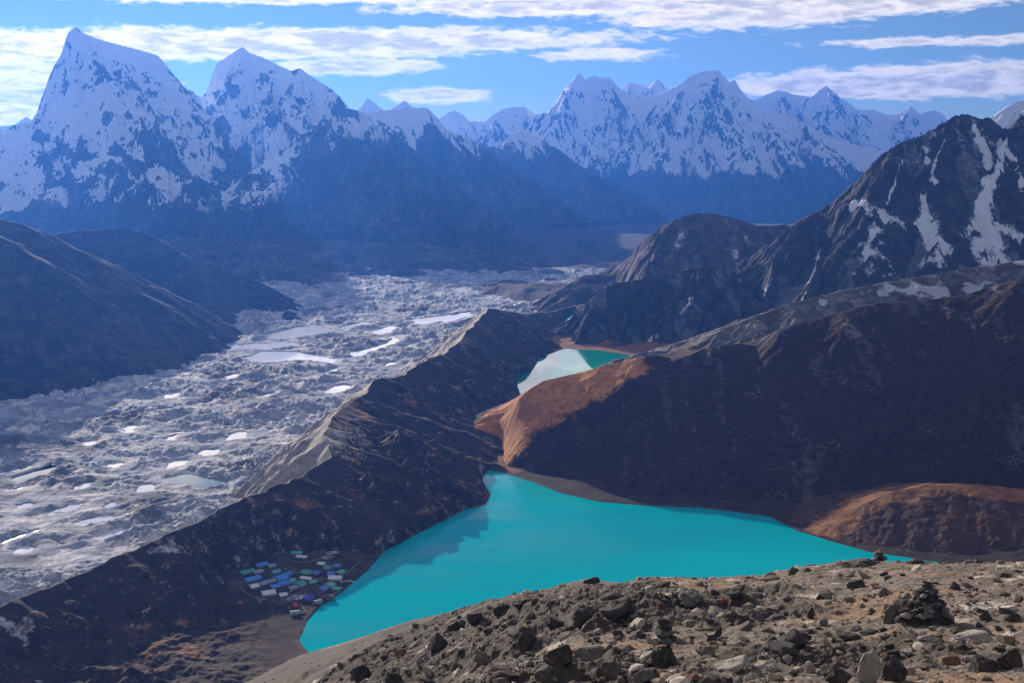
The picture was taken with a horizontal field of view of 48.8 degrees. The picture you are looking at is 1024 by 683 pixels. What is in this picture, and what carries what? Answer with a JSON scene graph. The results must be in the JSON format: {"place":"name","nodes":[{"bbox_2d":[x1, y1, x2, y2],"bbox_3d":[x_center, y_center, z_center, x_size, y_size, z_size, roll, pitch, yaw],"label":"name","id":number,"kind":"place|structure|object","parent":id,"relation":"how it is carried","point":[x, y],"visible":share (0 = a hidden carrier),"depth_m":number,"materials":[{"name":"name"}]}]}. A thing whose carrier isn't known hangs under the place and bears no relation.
{"place":"outdoors","nodes":[
{"label":"outdoors","id":0,"kind":"place"},
{"bbox_2d":[0,117,30,129],"bbox_3d":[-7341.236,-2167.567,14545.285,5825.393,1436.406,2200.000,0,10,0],"label":"snow peaks","id":1,"kind":"object","parent":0,"point":[25,119],"visible":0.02,"depth_m":14669.07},
{"bbox_2d":[1,529,38,542],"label":"glacier pond","id":2,"kind":"structure","parent":0,"point":[15,537],"depth_m":1865.53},
{"bbox_2d":[13,546,34,553],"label":"glacier pond","id":3,"kind":"structure","parent":0,"point":[24,549],"depth_m":1808.55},
{"bbox_2d":[17,503,33,508],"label":"glacier pond","id":4,"kind":"structure","parent":0,"point":[25,505],"depth_m":2026.39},
{"bbox_2d":[0,464,56,475],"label":"glacier pond","id":5,"kind":"structure","parent":0,"point":[18,469],"depth_m":2247.94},
{"bbox_2d":[12,464,55,480],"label":"glacier pond","id":6,"kind":"structure","parent":0,"point":[31,475],"depth_m":2214.31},
{"bbox_2d":[36,437,53,443],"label":"glacier pond","id":7,"kind":"structure","parent":0,"point":[44,440],"depth_m":2465.03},
{"bbox_2d":[48,503,82,515],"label":"glacier pond","id":8,"kind":"structure","parent":0,"point":[71,507],"depth_m":2004.44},
{"bbox_2d":[72,482,93,489],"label":"glacier pond","id":9,"kind":"structure","parent":0,"point":[83,485],"depth_m":2143.77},
{"bbox_2d":[72,517,113,524],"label":"glacier pond","id":10,"kind":"structure","parent":0,"point":[87,521],"depth_m":1946.46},
{"bbox_2d":[97,529,127,540],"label":"glacier pond","id":11,"kind":"structure","parent":0,"point":[102,537],"depth_m":1877.35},
{"bbox_2d":[0,218,242,400],"bbox_3d":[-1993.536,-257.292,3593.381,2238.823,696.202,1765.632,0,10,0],"label":"grassy hill","id":12,"kind":"structure","parent":0,"point":[71,317],"depth_m":3332.59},
{"bbox_2d":[123,425,138,432],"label":"glacier pond","id":13,"kind":"structure","parent":0,"point":[130,428],"depth_m":2567.64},
{"bbox_2d":[136,484,154,492],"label":"glacier pond","id":14,"kind":"structure","parent":0,"point":[144,488],"depth_m":2125.30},
{"bbox_2d":[164,392,181,397],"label":"glacier pond","id":15,"kind":"structure","parent":0,"point":[172,395],"depth_m":2937.23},
{"bbox_2d":[50,228,301,324],"bbox_3d":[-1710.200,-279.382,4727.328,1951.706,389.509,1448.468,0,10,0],"label":"grassy hill","id":16,"kind":"structure","parent":0,"point":[222,294],"depth_m":4598.45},
{"bbox_2d":[167,460,189,467],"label":"glacier pond","id":17,"kind":"structure","parent":0,"point":[175,463],"depth_m":2289.66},
{"bbox_2d":[162,474,227,487],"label":"glacier pond","id":18,"kind":"structure","parent":0,"point":[195,481],"depth_m":2168.90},
{"bbox_2d":[199,449,219,455],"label":"glacier pond","id":19,"kind":"structure","parent":0,"point":[208,452],"depth_m":2370.31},
{"bbox_2d":[226,432,247,439],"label":"glacier pond","id":20,"kind":"structure","parent":0,"point":[238,435],"depth_m":2498.31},
{"bbox_2d":[228,343,296,349],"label":"glacier pond","id":21,"kind":"structure","parent":0,"point":[264,345],"depth_m":3747.23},
{"bbox_2d":[0,305,575,682],"bbox_3d":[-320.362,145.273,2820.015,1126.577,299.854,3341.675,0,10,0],"label":"moraine","id":22,"kind":"structure","parent":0,"point":[379,465],"depth_m":1743.71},
{"bbox_2d":[246,351,338,362],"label":"glacier pond","id":23,"kind":"structure","parent":0,"point":[272,356],"depth_m":3513.89,"materials":[{"name":"ice"}]},
{"bbox_2d":[266,326,330,338],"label":"glacier pond","id":24,"kind":"structure","parent":0,"point":[299,331],"depth_m":4031.13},
{"bbox_2d":[0,266,606,606],"bbox_3d":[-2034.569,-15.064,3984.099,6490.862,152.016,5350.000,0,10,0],"label":"glacier","id":25,"kind":"object","parent":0,"point":[296,405],"visible":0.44,"depth_m":2653.72,"materials":[{"name":"ice"}]},
{"bbox_2d":[0,27,648,288],"bbox_3d":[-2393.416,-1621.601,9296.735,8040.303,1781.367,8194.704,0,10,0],"label":"snow massif","id":26,"kind":"structure","parent":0,"point":[249,165],"depth_m":8213.35,"materials":[{"name":"snow"}]},
{"bbox_2d":[324,385,350,393],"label":"glacier pond","id":27,"kind":"structure","parent":0,"point":[337,389],"depth_m":3012.30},
{"bbox_2d":[340,321,368,330],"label":"glacier pond","id":28,"kind":"structure","parent":0,"point":[345,328],"depth_m":4205.54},
{"bbox_2d":[349,337,399,357],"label":"glacier pond","id":29,"kind":"structure","parent":0,"point":[363,351],"depth_m":3661.53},
{"bbox_2d":[368,326,396,333],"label":"glacier pond","id":30,"kind":"structure","parent":0,"point":[387,329],"depth_m":4085.61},
{"bbox_2d":[357,98,412,112],"bbox_3d":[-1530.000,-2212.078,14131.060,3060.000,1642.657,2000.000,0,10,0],"label":"sharp peaks","id":31,"kind":"object","parent":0,"point":[367,105],"visible":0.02,"depth_m":14161.11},
{"bbox_2d":[411,312,472,323],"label":"glacier pond","id":32,"kind":"structure","parent":0,"point":[448,318],"depth_m":4399.12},
{"bbox_2d":[0,0,1023,125],"label":"sky","id":33,"kind":"structure","parent":0,"point":[475,59],"materials":[{"name":"blue"}]},
{"bbox_2d":[35,223,1023,682],"bbox_3d":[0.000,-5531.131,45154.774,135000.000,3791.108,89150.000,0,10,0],"label":"ground","id":34,"kind":"structure","parent":0,"point":[259,643],"depth_m":1632.58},
{"bbox_2d":[238,568,254,575],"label":"lodge","id":35,"kind":"structure","parent":34,"relation":"on","point":[246,572],"depth_m":1565.79,"materials":[{"name":"metal"}]},
{"bbox_2d":[243,575,261,582],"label":"lodge","id":36,"kind":"structure","parent":34,"relation":"on","point":[252,578],"depth_m":1543.51,"materials":[{"name":"metal"}]},
{"bbox_2d":[248,583,259,589],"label":"house","id":37,"kind":"structure","parent":34,"relation":"on","point":[254,586],"depth_m":1519.75,"materials":[{"name":"metal"}]},
{"bbox_2d":[254,561,268,568],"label":"lodge","id":38,"kind":"structure","parent":34,"relation":"on","point":[261,565],"depth_m":1593.04,"materials":[{"name":"metal"}]},
{"bbox_2d":[258,578,276,586],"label":"lodge","id":39,"kind":"structure","parent":34,"relation":"on","point":[267,582],"depth_m":1533.61,"materials":[{"name":"metal"}]},
{"bbox_2d":[261,589,275,596],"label":"lodge","id":40,"kind":"structure","parent":34,"relation":"on","point":[271,592],"depth_m":1500.19,"materials":[{"name":"paint"}]},
{"bbox_2d":[273,574,288,581],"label":"lodge","id":41,"kind":"structure","parent":34,"relation":"on","point":[281,577],"depth_m":1548.52,"materials":[{"name":"metal"}]},
{"bbox_2d":[276,580,291,587],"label":"lodge","id":42,"kind":"structure","parent":34,"relation":"on","point":[284,583],"depth_m":1531.19,"materials":[{"name":"metal"}]},
{"bbox_2d":[292,580,307,588],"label":"house","id":43,"kind":"structure","parent":34,"relation":"on","point":[301,584],"depth_m":1531.26,"materials":[{"name":"metal"}]},
{"bbox_2d":[300,569,312,575],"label":"lodge","id":44,"kind":"structure","parent":34,"relation":"on","point":[305,572],"depth_m":1572.25,"materials":[{"name":"metal"}]},
{"bbox_2d":[321,594,334,600],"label":"lodge","id":45,"kind":"structure","parent":34,"relation":"on","point":[328,597],"depth_m":1495.23,"materials":[{"name":"stone"}]},
{"bbox_2d":[328,575,342,580],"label":"lodge","id":46,"kind":"structure","parent":34,"relation":"on","point":[334,577],"depth_m":1556.89,"materials":[{"name":"paint"}]},
{"bbox_2d":[560,314,571,322],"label":"lake","id":47,"kind":"structure","parent":0,"point":[566,317],"depth_m":4062.38,"materials":[{"name":"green liquid"}]},
{"bbox_2d":[516,349,630,393],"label":"lake","id":48,"kind":"structure","parent":0,"point":[560,363],"depth_m":3070.55,"materials":[{"name":"white liquid"}]},
{"bbox_2d":[299,471,937,652],"bbox_3d":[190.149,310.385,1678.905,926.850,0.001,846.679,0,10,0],"label":"lake","id":49,"kind":"structure","parent":0,"point":[517,535],"depth_m":1666.35,"materials":[{"name":"liquid"}]},
{"bbox_2d":[246,561,1023,682],"bbox_3d":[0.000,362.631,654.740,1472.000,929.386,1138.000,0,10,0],"label":"stony ridge","id":50,"kind":"structure","parent":0,"point":[290,671],"depth_m":164.08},
{"bbox_2d":[349,664,369,682],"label":"boulder","id":51,"kind":"object","parent":50,"relation":"on","point":[360,673],"visible":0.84,"depth_m":240.49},
{"bbox_2d":[385,672,401,682],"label":"boulder","id":52,"kind":"object","parent":50,"relation":"on","point":[392,677],"visible":1,"depth_m":190.59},
{"bbox_2d":[394,648,406,656],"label":"rock","id":53,"kind":"object","parent":50,"relation":"on","point":[398,651],"visible":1,"depth_m":253.45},
{"bbox_2d":[422,664,433,675],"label":"rock","id":54,"kind":"object","parent":50,"relation":"on","point":[427,670],"visible":1,"depth_m":185.62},
{"bbox_2d":[427,632,448,651],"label":"boulder","id":55,"kind":"object","parent":50,"relation":"on","point":[438,641],"visible":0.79,"depth_m":208.65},
{"bbox_2d":[447,621,463,631],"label":"boulder","id":56,"kind":"object","parent":50,"relation":"on","point":[456,626],"visible":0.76,"depth_m":246.78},
{"bbox_2d":[450,662,462,672],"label":"boulder","id":57,"kind":"object","parent":50,"relation":"on","point":[455,666],"visible":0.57,"depth_m":176.09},
{"bbox_2d":[467,612,482,625],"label":"boulder","id":58,"kind":"object","parent":50,"relation":"on","point":[473,619],"visible":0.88,"depth_m":233.61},
{"bbox_2d":[474,649,488,666],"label":"boulder","id":59,"kind":"object","parent":50,"relation":"on","point":[481,657],"visible":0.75,"depth_m":151.32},
{"bbox_2d":[493,604,510,615],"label":"boulder","id":60,"kind":"object","parent":50,"relation":"on","point":[499,610],"visible":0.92,"depth_m":233.62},
{"bbox_2d":[492,671,518,682],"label":"boulder","id":61,"kind":"object","parent":50,"relation":"on","point":[510,677],"visible":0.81,"depth_m":84.03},
{"bbox_2d":[512,599,526,608],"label":"boulder","id":62,"kind":"object","parent":50,"relation":"on","point":[518,604],"visible":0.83,"depth_m":229.87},
{"bbox_2d":[513,626,536,651],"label":"boulder","id":63,"kind":"object","parent":50,"relation":"on","point":[524,638],"visible":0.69,"depth_m":148.02,"materials":[{"name":"stone"}]},
{"bbox_2d":[534,664,552,681],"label":"boulder","id":64,"kind":"object","parent":50,"relation":"on","point":[542,673],"visible":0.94,"depth_m":81.91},
{"bbox_2d":[545,615,563,629],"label":"boulder","id":65,"kind":"object","parent":50,"relation":"on","point":[552,622],"visible":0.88,"depth_m":167.63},
{"bbox_2d":[543,644,572,665],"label":"boulder","id":66,"kind":"object","parent":50,"relation":"on","point":[562,655],"visible":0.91,"depth_m":82.90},
{"bbox_2d":[573,604,594,628],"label":"boulder","id":67,"kind":"object","parent":50,"relation":"on","point":[583,614],"visible":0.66,"depth_m":148.28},
{"bbox_2d":[573,645,604,661],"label":"boulder","id":68,"kind":"object","parent":50,"relation":"on","point":[586,653],"visible":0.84,"depth_m":90.69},
{"bbox_2d":[583,577,599,583],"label":"boulder","id":69,"kind":"object","parent":50,"relation":"on","point":[592,580],"visible":0.87,"depth_m":228.81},
{"bbox_2d":[601,661,621,677],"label":"boulder","id":70,"kind":"object","parent":50,"relation":"on","point":[610,669],"visible":0.93,"depth_m":80.00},
{"bbox_2d":[596,596,632,620],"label":"boulder","id":71,"kind":"object","parent":50,"relation":"on","point":[615,610],"visible":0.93,"depth_m":148.89,"materials":[{"name":"stone"}]},
{"bbox_2d":[622,652,634,661],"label":"rock","id":72,"kind":"object","parent":50,"relation":"on","point":[629,657],"visible":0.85,"depth_m":83.28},
{"bbox_2d":[636,631,646,638],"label":"rock","id":73,"kind":"object","parent":50,"relation":"on","point":[641,635],"visible":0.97,"depth_m":132.15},
{"bbox_2d":[631,668,653,682],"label":"boulder","id":74,"kind":"object","parent":50,"relation":"on","point":[643,675],"visible":1,"depth_m":72.55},
{"bbox_2d":[264,558,1023,682],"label":"rubble","id":75,"kind":"object","parent":50,"relation":"on","point":[746,626],"visible":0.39,"depth_m":140.13,"materials":[{"name":"stone"}]},
{"bbox_2d":[641,658,650,667],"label":"rock","id":76,"kind":"object","parent":50,"relation":"on","point":[646,662],"visible":0.89,"depth_m":82.55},
{"bbox_2d":[650,646,677,668],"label":"boulder","id":77,"kind":"object","parent":50,"relation":"on","point":[664,657],"visible":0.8,"depth_m":80.97,"materials":[{"name":"stone"}]},
{"bbox_2d":[651,618,676,645],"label":"cairn","id":78,"kind":"object","parent":77,"relation":"on","point":[663,631],"visible":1,"depth_m":81.18,"materials":[{"name":"stone"}]},
{"bbox_2d":[676,587,703,607],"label":"boulder","id":79,"kind":"object","parent":50,"relation":"on","point":[689,597],"visible":0.98,"depth_m":169.34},
{"bbox_2d":[682,674,699,682],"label":"boulder","id":80,"kind":"object","parent":50,"relation":"on","point":[695,677],"visible":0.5,"depth_m":68.24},
{"bbox_2d":[694,646,714,656],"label":"boulder","id":81,"kind":"object","parent":50,"relation":"on","point":[710,650],"visible":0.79,"depth_m":103.37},
{"bbox_2d":[707,606,725,618],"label":"boulder","id":82,"kind":"object","parent":50,"relation":"on","point":[713,612],"visible":0.66,"depth_m":155.70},
{"bbox_2d":[712,655,749,673],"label":"boulder","id":83,"kind":"object","parent":50,"relation":"on","point":[734,665],"visible":0.99,"depth_m":82.44,"materials":[{"name":"stone"}]},
{"bbox_2d":[723,587,741,598],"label":"boulder","id":84,"kind":"object","parent":50,"relation":"on","point":[735,593],"visible":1,"depth_m":170.20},
{"bbox_2d":[764,663,780,672],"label":"boulder","id":85,"kind":"object","parent":50,"relation":"on","point":[771,668],"visible":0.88,"depth_m":85.33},
{"bbox_2d":[783,655,792,663],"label":"rock","id":86,"kind":"object","parent":50,"relation":"on","point":[787,659],"visible":1,"depth_m":89.29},
{"bbox_2d":[781,647,797,658],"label":"boulder","id":87,"kind":"object","parent":50,"relation":"on","point":[793,652],"visible":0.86,"depth_m":101.33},
{"bbox_2d":[788,628,808,648],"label":"boulder","id":88,"kind":"object","parent":50,"relation":"on","point":[797,638],"visible":0.88,"depth_m":105.62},
{"bbox_2d":[804,661,815,673],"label":"boulder","id":89,"kind":"object","parent":50,"relation":"on","point":[809,666],"visible":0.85,"depth_m":84.79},
{"bbox_2d":[806,607,813,618],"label":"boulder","id":90,"kind":"object","parent":50,"relation":"on","point":[810,613],"visible":0.96,"depth_m":144.08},
{"bbox_2d":[814,654,826,663],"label":"rock","id":91,"kind":"object","parent":50,"relation":"on","point":[822,658],"visible":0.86,"depth_m":87.88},
{"bbox_2d":[820,663,851,682],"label":"boulder","id":92,"kind":"object","parent":50,"relation":"on","point":[833,674],"visible":1,"depth_m":74.55,"materials":[{"name":"stone"}]},
{"bbox_2d":[835,630,859,641],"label":"boulder","id":93,"kind":"object","parent":50,"relation":"on","point":[846,636],"visible":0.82,"depth_m":124.64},
{"bbox_2d":[846,579,865,588],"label":"boulder","id":94,"kind":"object","parent":50,"relation":"on","point":[855,584],"visible":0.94,"depth_m":180.97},
{"bbox_2d":[839,558,880,567],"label":"boulder","id":95,"kind":"object","parent":50,"relation":"on","point":[866,561],"visible":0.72,"depth_m":221.05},
{"bbox_2d":[856,651,880,682],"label":"standing stone","id":96,"kind":"object","parent":50,"relation":"on","point":[869,669],"visible":1,"depth_m":77.36,"materials":[{"name":"stone"}]},
{"bbox_2d":[871,549,887,561],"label":"cairn","id":97,"kind":"object","parent":50,"relation":"on","point":[878,555],"visible":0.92,"depth_m":256.78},
{"bbox_2d":[878,587,888,597],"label":"boulder","id":98,"kind":"object","parent":50,"relation":"on","point":[883,591],"visible":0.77,"depth_m":159.04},
{"bbox_2d":[884,643,894,650],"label":"rock","id":99,"kind":"object","parent":50,"relation":"on","point":[889,646],"visible":0.94,"depth_m":107.42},
{"bbox_2d":[883,603,901,623],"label":"boulder","id":100,"kind":"object","parent":50,"relation":"on","point":[892,613],"visible":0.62,"depth_m":135.48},
{"bbox_2d":[886,650,899,656],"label":"rock","id":101,"kind":"object","parent":50,"relation":"on","point":[894,652],"visible":0.56,"depth_m":102.09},
{"bbox_2d":[880,654,907,682],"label":"boulder","id":102,"kind":"object","parent":50,"relation":"on","point":[893,668],"visible":0.94,"depth_m":82.55,"materials":[{"name":"stone"}]},
{"bbox_2d":[900,648,912,655],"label":"rock","id":103,"kind":"object","parent":50,"relation":"on","point":[907,652],"visible":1,"depth_m":101.42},
{"bbox_2d":[905,666,915,674],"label":"rock","id":104,"kind":"object","parent":50,"relation":"on","point":[911,670],"visible":0.68,"depth_m":90.64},
{"bbox_2d":[894,580,955,628],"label":"cairn","id":105,"kind":"object","parent":50,"relation":"on","point":[924,607],"visible":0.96,"depth_m":130.45,"materials":[{"name":"stone"}]},
{"bbox_2d":[918,634,936,642],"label":"boulder","id":106,"kind":"object","parent":50,"relation":"on","point":[929,638],"visible":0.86,"depth_m":108.06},
{"bbox_2d":[941,655,960,664],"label":"boulder","id":107,"kind":"object","parent":50,"relation":"on","point":[952,659],"visible":0.99,"depth_m":98.32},
{"bbox_2d":[949,581,959,589],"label":"boulder","id":108,"kind":"object","parent":50,"relation":"on","point":[954,585],"visible":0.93,"depth_m":157.85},
{"bbox_2d":[952,629,993,641],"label":"boulder","id":109,"kind":"object","parent":50,"relation":"on","point":[979,635],"visible":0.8,"depth_m":111.17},
{"bbox_2d":[967,654,1002,672],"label":"boulder","id":110,"kind":"object","parent":50,"relation":"on","point":[979,663],"visible":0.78,"depth_m":92.39,"materials":[{"name":"stone"}]},
{"bbox_2d":[979,610,992,621],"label":"boulder","id":111,"kind":"object","parent":50,"relation":"on","point":[985,616],"visible":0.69,"depth_m":130.22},
{"bbox_2d":[992,647,1022,670],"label":"boulder","id":112,"kind":"object","parent":50,"relation":"on","point":[1009,659],"visible":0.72,"depth_m":93.13,"materials":[{"name":"stone"}]},
{"bbox_2d":[1004,613,1020,621],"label":"boulder","id":113,"kind":"object","parent":50,"relation":"on","point":[1014,617],"visible":1,"depth_m":129.25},
{"bbox_2d":[530,213,789,311],"bbox_3d":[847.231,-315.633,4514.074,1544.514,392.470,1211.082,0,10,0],"label":"rounded mountain","id":114,"kind":"structure","parent":0,"point":[692,241],"depth_m":4407.59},
{"bbox_2d":[439,70,884,223],"bbox_3d":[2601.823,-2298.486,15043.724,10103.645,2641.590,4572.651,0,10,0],"label":"snow range","id":115,"kind":"structure","parent":0,"point":[715,142],"depth_m":14901.99,"materials":[{"name":"snow"}]},
{"bbox_2d":[469,278,1023,502],"bbox_3d":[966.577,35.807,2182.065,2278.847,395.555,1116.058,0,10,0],"label":"brown hill","id":116,"kind":"structure","parent":0,"point":[871,396],"depth_m":2088.48,"materials":[{"name":"soil"}]},
{"bbox_2d":[622,79,946,151],"bbox_3d":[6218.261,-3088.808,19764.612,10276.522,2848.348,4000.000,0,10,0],"label":"snow range","id":117,"kind":"structure","parent":0,"point":[826,110],"depth_m":19942.18,"materials":[{"name":"snow"}]},
{"bbox_2d":[550,114,1023,344],"bbox_3d":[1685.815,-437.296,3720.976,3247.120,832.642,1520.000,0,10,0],"label":"rocky mountain","id":118,"kind":"structure","parent":0,"point":[947,196],"depth_m":3579.64,"materials":[{"name":"stone"}]},
{"bbox_2d":[601,260,1023,366],"bbox_3d":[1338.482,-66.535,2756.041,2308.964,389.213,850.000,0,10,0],"label":"rubble ridge","id":119,"kind":"structure","parent":0,"point":[921,288],"depth_m":2575.74,"materials":[{"name":"stone"}]},
{"bbox_2d":[789,482,1023,553],"bbox_3d":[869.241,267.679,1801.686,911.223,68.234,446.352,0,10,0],"label":"headland","id":120,"kind":"structure","parent":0,"point":[950,518],"depth_m":1754.45,"materials":[{"name":"soil"}]},
{"bbox_2d":[991,99,1023,128],"bbox_3d":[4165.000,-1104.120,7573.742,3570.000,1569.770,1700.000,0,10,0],"label":"snow peak","id":121,"kind":"structure","parent":0,"point":[1007,117],"depth_m":7788.67,"materials":[{"name":"snow"}]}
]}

